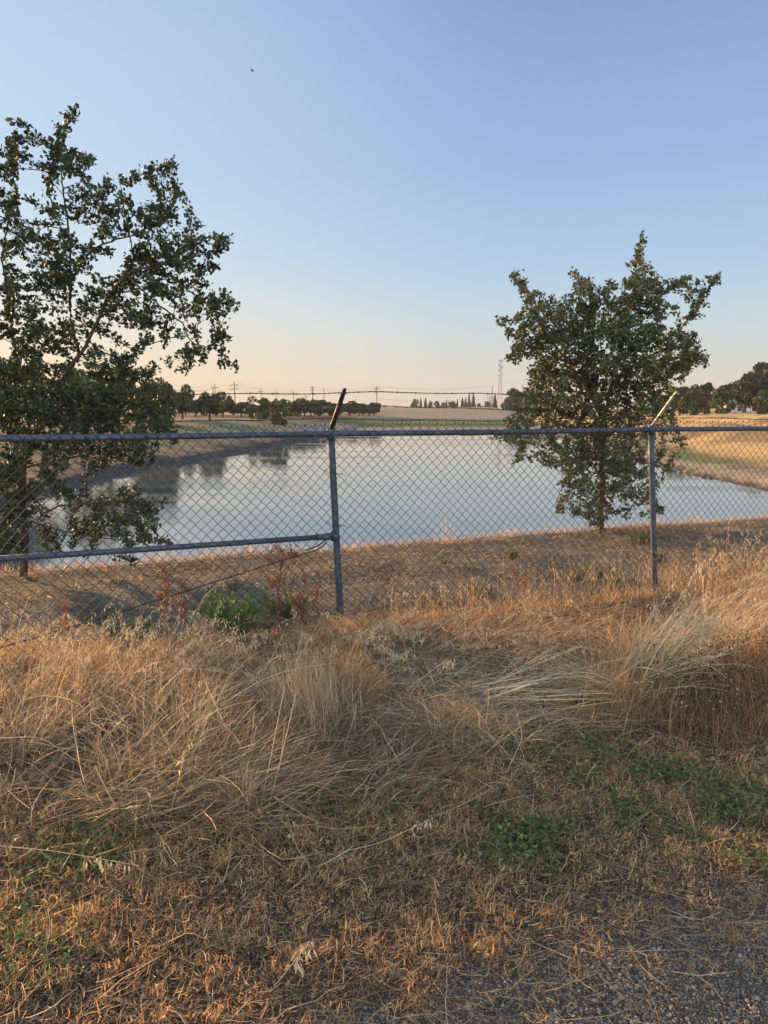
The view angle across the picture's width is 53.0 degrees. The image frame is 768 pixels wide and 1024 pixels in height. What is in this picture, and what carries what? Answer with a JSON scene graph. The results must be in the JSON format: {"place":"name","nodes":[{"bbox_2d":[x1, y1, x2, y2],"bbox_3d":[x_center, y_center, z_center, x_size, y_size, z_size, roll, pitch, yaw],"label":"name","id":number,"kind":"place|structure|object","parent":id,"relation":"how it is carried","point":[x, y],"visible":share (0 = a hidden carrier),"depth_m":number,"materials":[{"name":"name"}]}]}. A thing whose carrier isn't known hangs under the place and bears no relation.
{"place":"outdoors","nodes":[
{"label":"outdoors","id":0,"kind":"place"},
{"bbox_2d":[0,407,767,1023],"bbox_3d":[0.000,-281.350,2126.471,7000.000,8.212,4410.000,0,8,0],"label":"ground","id":1,"kind":"structure","parent":0,"point":[408,415],"depth_m":5.89,"materials":[{"name":"brown soil"}]},
{"bbox_2d":[0,356,22,397],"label":"oak tree","id":2,"kind":"object","parent":1,"relation":"on","point":[4,385],"visible":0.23,"depth_m":39.18,"materials":[{"name":"green plant"}]},
{"bbox_2d":[0,366,54,427],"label":"oak tree","id":3,"kind":"object","parent":1,"relation":"on","point":[32,396],"visible":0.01,"depth_m":47.14,"materials":[{"name":"green plant"}]},
{"bbox_2d":[56,595,75,651],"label":"dock weed","id":4,"kind":"object","parent":1,"relation":"on","point":[65,622],"visible":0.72,"depth_m":4.87,"materials":[{"name":"brown plant"}]},
{"bbox_2d":[55,363,122,430],"bbox_3d":[-22.016,-8.444,56.166,4.952,5.165,4.254,1,8,5],"label":"oak tree","id":5,"kind":"object","parent":1,"relation":"on","point":[83,373],"visible":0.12,"depth_m":55.43,"materials":[{"name":"green plant"}]},
{"bbox_2d":[83,366,134,415],"bbox_3d":[-23.292,-9.647,64.445,4.746,5.275,4.459,-7,10,-40],"label":"oak tree","id":6,"kind":"object","parent":1,"relation":"on","point":[113,384],"visible":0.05,"depth_m":64.24,"materials":[{"name":"green plant"}]},
{"bbox_2d":[0,102,240,577],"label":"oak tree","id":7,"kind":"object","parent":1,"relation":"on","point":[23,378],"visible":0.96,"depth_m":7.08,"materials":[{"name":"green plant"}]},
{"bbox_2d":[109,577,140,585],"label":"green tuft","id":8,"kind":"object","parent":1,"relation":"on","point":[119,581],"visible":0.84,"depth_m":7.09,"materials":[{"name":"green plant"}]},
{"bbox_2d":[97,614,161,640],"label":"green weed","id":9,"kind":"object","parent":1,"relation":"on","point":[148,624],"visible":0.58,"depth_m":5.42,"materials":[{"name":"green plant"}]},
{"bbox_2d":[123,380,174,418],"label":"oak tree","id":10,"kind":"object","parent":1,"relation":"on","point":[156,389],"visible":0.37,"depth_m":72.62,"materials":[{"name":"green plant"}]},
{"bbox_2d":[136,376,180,423],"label":"oak tree","id":11,"kind":"object","parent":1,"relation":"on","point":[176,402],"visible":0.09,"depth_m":81.61,"materials":[{"name":"green plant"}]},
{"bbox_2d":[152,565,172,639],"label":"dock weed","id":12,"kind":"object","parent":1,"relation":"on","point":[165,587],"visible":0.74,"depth_m":5.20,"materials":[{"name":"brown plant"}]},
{"bbox_2d":[172,576,192,636],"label":"dock weed","id":13,"kind":"object","parent":1,"relation":"on","point":[186,593],"visible":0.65,"depth_m":5.30,"materials":[{"name":"brown plant"}]},
{"bbox_2d":[175,384,194,418],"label":"oak tree","id":14,"kind":"object","parent":1,"relation":"on","point":[187,401],"visible":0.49,"depth_m":123.46,"materials":[{"name":"green plant"}]},
{"bbox_2d":[192,399,199,416],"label":"oak tree","id":15,"kind":"object","parent":1,"relation":"on","point":[194,411],"visible":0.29,"depth_m":150.94,"materials":[{"name":"green plant"}]},
{"bbox_2d":[195,391,225,419],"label":"oak tree","id":16,"kind":"object","parent":1,"relation":"on","point":[209,400],"visible":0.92,"depth_m":99.61,"materials":[{"name":"green plant"}]},
{"bbox_2d":[211,391,234,416],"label":"oak tree","id":17,"kind":"object","parent":1,"relation":"on","point":[228,400],"visible":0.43,"depth_m":151.76,"materials":[{"name":"green plant"}]},
{"bbox_2d":[183,587,269,621],"bbox_3d":[-1.210,0.730,5.867,0.614,0.236,0.608,-3,8,-23],"label":"green weed","id":18,"kind":"object","parent":1,"relation":"on","point":[237,608],"visible":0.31,"depth_m":5.84,"materials":[{"name":"green plant"}]},
{"bbox_2d":[224,581,238,591],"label":"green tuft","id":19,"kind":"object","parent":1,"relation":"on","point":[230,589],"visible":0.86,"depth_m":6.78,"materials":[{"name":"green plant"}]},
{"bbox_2d":[196,586,266,639],"bbox_3d":[-1.063,0.712,5.357,0.496,0.379,0.507,0,8,0],"label":"green weed","id":20,"kind":"object","parent":1,"relation":"on","point":[223,614],"visible":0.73,"depth_m":5.33,"materials":[{"name":"green plant"}]},
{"bbox_2d":[230,402,250,416],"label":"oak tree","id":21,"kind":"object","parent":1,"relation":"on","point":[235,409],"visible":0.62,"depth_m":151.25,"materials":[{"name":"green plant"}]},
{"bbox_2d":[205,751,290,821],"bbox_3d":[-0.562,1.077,2.999,0.418,0.237,0.436,0,8,0],"label":"grass tussock","id":22,"kind":"object","parent":1,"relation":"on","point":[243,782],"depth_m":3.00,"materials":[{"name":"beige plant"}]},
{"bbox_2d":[242,396,273,418],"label":"oak tree","id":23,"kind":"object","parent":1,"relation":"on","point":[254,412],"visible":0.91,"depth_m":123.10,"materials":[{"name":"green plant"}]},
{"bbox_2d":[258,544,282,628],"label":"dock weed","id":24,"kind":"object","parent":1,"relation":"on","point":[274,582],"visible":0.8,"depth_m":5.55,"materials":[{"name":"brown plant"}]},
{"bbox_2d":[268,398,288,425],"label":"oak tree","id":25,"kind":"object","parent":1,"relation":"on","point":[276,414],"visible":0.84,"depth_m":108.22,"materials":[{"name":"green plant"}]},
{"bbox_2d":[268,543,298,626],"bbox_3d":[-0.741,0.508,5.671,0.223,0.691,0.263,1,8,9],"label":"dock weed","id":26,"kind":"object","parent":1,"relation":"on","point":[291,554],"visible":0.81,"depth_m":5.70,"materials":[{"name":"brown plant"}]},
{"bbox_2d":[249,587,322,618],"bbox_3d":[-0.748,0.718,5.991,0.567,0.228,0.553,7,10,42],"label":"green weed","id":27,"kind":"object","parent":1,"relation":"on","point":[283,608],"visible":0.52,"depth_m":5.95,"materials":[{"name":"green plant"}]},
{"bbox_2d":[286,400,298,416],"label":"oak tree","id":28,"kind":"object","parent":1,"relation":"on","point":[294,413],"visible":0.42,"depth_m":160.13,"materials":[{"name":"green plant"}]},
{"bbox_2d":[289,585,308,625],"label":"dock weed","id":29,"kind":"object","parent":1,"relation":"on","point":[297,606],"visible":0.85,"depth_m":5.51,"materials":[{"name":"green plant"}]},
{"bbox_2d":[290,400,307,416],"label":"oak tree","id":30,"kind":"object","parent":1,"relation":"on","point":[299,409],"visible":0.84,"depth_m":160.06,"materials":[{"name":"green plant"}]},
{"bbox_2d":[296,398,309,415],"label":"oak tree","id":31,"kind":"object","parent":1,"relation":"on","point":[301,400],"visible":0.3,"depth_m":170.25,"materials":[{"name":"green plant"}]},
{"bbox_2d":[303,399,319,415],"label":"oak tree","id":32,"kind":"object","parent":1,"relation":"on","point":[313,408],"visible":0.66,"depth_m":169.91,"materials":[{"name":"green plant"}]},
{"bbox_2d":[298,564,328,622],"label":"dock weed","id":33,"kind":"object","parent":1,"relation":"on","point":[316,587],"visible":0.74,"depth_m":5.62,"materials":[{"name":"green plant"}]},
{"bbox_2d":[218,621,410,758],"bbox_3d":[-0.322,0.804,3.790,0.846,0.530,1.027,3,8,19],"label":"grass tussock","id":34,"kind":"object","parent":1,"relation":"on","point":[328,684],"depth_m":3.69,"materials":[{"name":"beige plant"}]},
{"bbox_2d":[313,400,328,415],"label":"oak tree","id":35,"kind":"object","parent":1,"relation":"on","point":[319,412],"visible":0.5,"depth_m":182.38,"materials":[{"name":"green plant"}]},
{"bbox_2d":[322,405,342,416],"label":"oak tree","id":36,"kind":"object","parent":1,"relation":"on","point":[330,409],"visible":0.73,"depth_m":178.63,"materials":[{"name":"green plant"}]},
{"bbox_2d":[0,556,696,1006],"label":"tall dry grass","id":37,"kind":"structure","parent":1,"relation":"on","point":[108,668],"depth_m":3.71,"materials":[{"name":"beige plant"}]},
{"bbox_2d":[341,401,357,415],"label":"oak tree","id":38,"kind":"object","parent":1,"relation":"on","point":[344,409],"visible":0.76,"depth_m":211.36,"materials":[{"name":"green plant"}]},
{"bbox_2d":[266,601,446,686],"bbox_3d":[-0.181,0.735,4.931,1.158,0.389,1.277,0,8,0],"label":"grass tussock","id":39,"kind":"object","parent":1,"relation":"on","point":[352,627],"depth_m":4.83,"materials":[{"name":"beige plant"}]},
{"bbox_2d":[348,403,367,415],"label":"oak tree","id":40,"kind":"object","parent":1,"relation":"on","point":[357,407],"visible":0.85,"depth_m":211.62,"materials":[{"name":"green plant"}]},
{"bbox_2d":[362,402,374,415],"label":"oak tree","id":41,"kind":"object","parent":1,"relation":"on","point":[368,409],"visible":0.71,"depth_m":211.58,"materials":[{"name":"green plant"}]},
{"bbox_2d":[368,403,381,415],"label":"oak tree","id":42,"kind":"object","parent":1,"relation":"on","point":[376,409],"visible":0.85,"depth_m":212.31,"materials":[{"name":"green plant"}]},
{"bbox_2d":[0,714,767,1023],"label":"clover litter","id":43,"kind":"object","parent":1,"relation":"on","point":[630,836],"visible":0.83,"depth_m":2.55,"materials":[{"name":"brown plant"}]},
{"bbox_2d":[0,587,767,1023],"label":"straw thatch","id":44,"kind":"object","parent":1,"relation":"on","point":[554,631],"visible":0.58,"depth_m":3.28,"materials":[{"name":"beige plant"}]},
{"bbox_2d":[0,388,767,662],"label":"chain link fence","id":45,"kind":"object","parent":1,"relation":"on","point":[330,433],"visible":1,"depth_m":5.44,"materials":[{"name":"metal"}]},
{"bbox_2d":[0,715,767,993],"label":"bindweed","id":46,"kind":"object","parent":1,"relation":"on","point":[524,837],"visible":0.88,"depth_m":2.88,"materials":[{"name":"green plant"}]},
{"bbox_2d":[2,776,767,1023],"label":"gravel","id":47,"kind":"structure","parent":1,"relation":"on","point":[733,993],"depth_m":2.17,"materials":[{"name":"grey gravel"}]},
{"bbox_2d":[37,436,746,498],"bbox_3d":[3.534,-5.287,64.846,33.608,0.567,72.661,1,8,5],"label":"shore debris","id":48,"kind":"object","parent":1,"relation":"on","point":[685,471],"visible":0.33,"depth_m":43.53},
{"bbox_2d":[410,399,418,406],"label":"leafy tree","id":49,"kind":"object","parent":1,"relation":"on","point":[414,404],"visible":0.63,"depth_m":496.51,"materials":[{"name":"green plant"}]},
{"bbox_2d":[418,597,454,610],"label":"green tuft","id":50,"kind":"object","parent":1,"relation":"on","point":[436,604],"visible":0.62,"depth_m":6.16,"materials":[{"name":"green plant"}]},
{"bbox_2d":[434,401,440,406],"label":"leafy tree","id":51,"kind":"object","parent":1,"relation":"on","point":[436,403],"visible":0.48,"depth_m":488.27,"materials":[{"name":"green plant"}]},
{"bbox_2d":[438,556,451,564],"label":"green tuft","id":52,"kind":"object","parent":1,"relation":"on","point":[446,561],"visible":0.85,"depth_m":7.91,"materials":[{"name":"green plant"}]},
{"bbox_2d":[448,401,457,406],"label":"leafy tree","id":53,"kind":"object","parent":1,"relation":"on","point":[452,404],"visible":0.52,"depth_m":467.55,"materials":[{"name":"green plant"}]},
{"bbox_2d":[459,561,474,570],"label":"green tuft","id":54,"kind":"object","parent":1,"relation":"on","point":[466,565],"visible":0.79,"depth_m":7.56,"materials":[{"name":"green plant"}]},
{"bbox_2d":[357,666,585,817],"bbox_3d":[0.407,0.935,3.454,1.118,0.389,1.263,0,8,0],"label":"grass tussock","id":55,"kind":"object","parent":1,"relation":"on","point":[479,723],"depth_m":3.49,"materials":[{"name":"beige plant"}]},
{"bbox_2d":[472,392,475,406],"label":"conifer tree","id":56,"kind":"object","parent":1,"relation":"on","point":[473,401],"visible":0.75,"depth_m":485.33,"materials":[{"name":"green plant"}]},
{"bbox_2d":[462,573,502,598],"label":"green tuft","id":57,"kind":"object","parent":1,"relation":"on","point":[483,590],"visible":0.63,"depth_m":6.67,"materials":[{"name":"green plant"}]},
{"bbox_2d":[492,394,497,407],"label":"conifer tree","id":58,"kind":"object","parent":1,"relation":"on","point":[494,405],"visible":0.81,"depth_m":477.44,"materials":[{"name":"green plant"}]},
{"bbox_2d":[497,356,502,408],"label":"lattice tower","id":59,"kind":"structure","parent":1,"relation":"on","point":[499,380],"depth_m":591.29,"materials":[{"name":"metal"}]},
{"bbox_2d":[501,398,513,410],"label":"leafy tree","id":60,"kind":"object","parent":1,"relation":"on","point":[505,404],"visible":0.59,"depth_m":276.42,"materials":[{"name":"green plant"}]},
{"bbox_2d":[496,542,524,559],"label":"green tuft","id":61,"kind":"object","parent":1,"relation":"on","point":[511,555],"visible":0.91,"depth_m":8.14,"materials":[{"name":"green plant"}]},
{"bbox_2d":[505,388,523,411],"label":"leafy tree","id":62,"kind":"object","parent":1,"relation":"on","point":[515,399],"visible":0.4,"depth_m":293.92,"materials":[{"name":"green plant"}]},
{"bbox_2d":[508,556,534,604],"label":"dock weed","id":63,"kind":"object","parent":1,"relation":"on","point":[513,569],"visible":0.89,"depth_m":6.31,"materials":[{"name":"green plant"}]},
{"bbox_2d":[516,395,550,411],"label":"leafy tree","id":64,"kind":"object","parent":1,"relation":"on","point":[523,405],"visible":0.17,"depth_m":285.94,"materials":[{"name":"green plant"}]},
{"bbox_2d":[552,569,590,582],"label":"green tuft","id":65,"kind":"object","parent":1,"relation":"on","point":[566,575],"visible":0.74,"depth_m":7.13,"materials":[{"name":"green plant"}]},
{"bbox_2d":[547,560,633,582],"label":"green tuft","id":66,"kind":"object","parent":1,"relation":"on","point":[597,573],"visible":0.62,"depth_m":7.33,"materials":[{"name":"green plant"}]},
{"bbox_2d":[490,230,720,532],"bbox_3d":[3.007,-1.712,10.406,3.233,4.060,2.486,0,8,0],"label":"oak tree","id":67,"kind":"object","parent":1,"relation":"on","point":[620,333],"visible":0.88,"depth_m":10.05,"materials":[{"name":"green plant"}]},
{"bbox_2d":[508,564,767,744],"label":"grass tussock","id":68,"kind":"object","parent":1,"relation":"on","point":[601,681],"depth_m":4.06,"materials":[{"name":"beige plant"}]},
{"bbox_2d":[626,528,650,545],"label":"green tuft","id":69,"kind":"object","parent":1,"relation":"on","point":[642,536],"visible":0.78,"depth_m":9.27,"materials":[{"name":"green plant"}]},
{"bbox_2d":[644,549,670,562],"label":"green tuft","id":70,"kind":"object","parent":1,"relation":"on","point":[662,558],"visible":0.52,"depth_m":8.05,"materials":[{"name":"green plant"}]},
{"bbox_2d":[647,394,674,411],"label":"tree","id":71,"kind":"object","parent":1,"relation":"on","point":[658,401],"visible":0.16,"depth_m":147.09,"materials":[{"name":"green plant"}]},
{"bbox_2d":[591,604,767,756],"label":"brown brush","id":72,"kind":"object","parent":1,"relation":"on","point":[759,674],"visible":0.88,"depth_m":3.86,"materials":[{"name":"brown plant"}]},
{"bbox_2d":[669,386,691,415],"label":"tree","id":73,"kind":"object","parent":1,"relation":"on","point":[680,400],"visible":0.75,"depth_m":116.35,"materials":[{"name":"green plant"}]},
{"bbox_2d":[684,387,703,414],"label":"tree","id":74,"kind":"object","parent":1,"relation":"on","point":[692,402],"visible":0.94,"depth_m":114.43,"materials":[{"name":"green plant"}]},
{"bbox_2d":[691,382,713,412],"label":"tree","id":75,"kind":"object","parent":1,"relation":"on","point":[707,387],"visible":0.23,"depth_m":147.65,"materials":[{"name":"green plant"}]},
{"bbox_2d":[696,391,711,413],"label":"tree","id":76,"kind":"object","parent":1,"relation":"on","point":[705,409],"visible":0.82,"depth_m":115.59,"materials":[{"name":"green plant"}]},
{"bbox_2d":[709,388,737,413],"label":"tree","id":77,"kind":"object","parent":1,"relation":"on","point":[717,401],"visible":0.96,"depth_m":110.24,"materials":[{"name":"green plant"}]},
{"bbox_2d":[723,400,754,411],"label":"farm building","id":78,"kind":"structure","parent":1,"relation":"on","point":[738,409],"depth_m":185.39,"materials":[{"name":"white"}]},
{"bbox_2d":[719,370,767,412],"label":"oak tree","id":79,"kind":"object","parent":1,"relation":"on","point":[755,383],"visible":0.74,"depth_m":136.42,"materials":[{"name":"green plant"}]},
{"bbox_2d":[739,361,767,411],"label":"tree","id":80,"kind":"object","parent":1,"relation":"on","point":[761,367],"visible":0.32,"depth_m":146.62,"materials":[{"name":"green plant"}]},
{"bbox_2d":[752,390,767,413],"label":"tree","id":81,"kind":"object","parent":1,"relation":"on","point":[761,401],"visible":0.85,"depth_m":98.95,"materials":[{"name":"green plant"}]},
{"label":"utility pole","id":82,"kind":"object","parent":1,"relation":"on","visible":0},
{"bbox_2d":[173,382,302,397],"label":"power line","id":83,"kind":"object","parent":82,"relation":"attached to","point":[246,388],"visible":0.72,"depth_m":398.94,"materials":[{"name":"black metal"}]},
{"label":"utility pole","id":84,"kind":"object","parent":1,"relation":"on","visible":0},
{"bbox_2d":[240,384,376,392],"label":"power line","id":85,"kind":"object","parent":84,"relation":"attached to","point":[320,387],"visible":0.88,"depth_m":422.81,"materials":[{"name":"black metal"}]},
{"bbox_2d":[374,386,493,400],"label":"power line","id":86,"kind":"object","parent":84,"relation":"attached to","point":[413,400],"visible":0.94,"depth_m":419.64,"materials":[{"name":"grey metal"}]},
{"bbox_2d":[0,434,767,572],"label":"water","id":87,"kind":"structure","parent":0,"point":[174,511],"depth_m":31.55,"materials":[{"name":"blue liquid"}]},
{"bbox_2d":[0,510,767,652],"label":"mown grass","id":88,"kind":"structure","parent":0,"point":[418,540],"depth_m":7.94,"materials":[{"name":"brown plant"}]},
{"bbox_2d":[0,532,767,672],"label":"fence line grass","id":89,"kind":"structure","parent":0,"point":[640,590],"depth_m":6.45,"materials":[{"name":"beige plant"}]},
{"bbox_2d":[0,0,767,408],"label":"sky","id":90,"kind":"structure","parent":0,"point":[381,172],"materials":[{"name":"blue"}]},
{"bbox_2d":[545,521,767,700],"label":"golden grass","id":91,"kind":"structure","parent":0,"point":[746,609],"depth_m":5.43,"materials":[{"name":"beige plant"}]}
]}

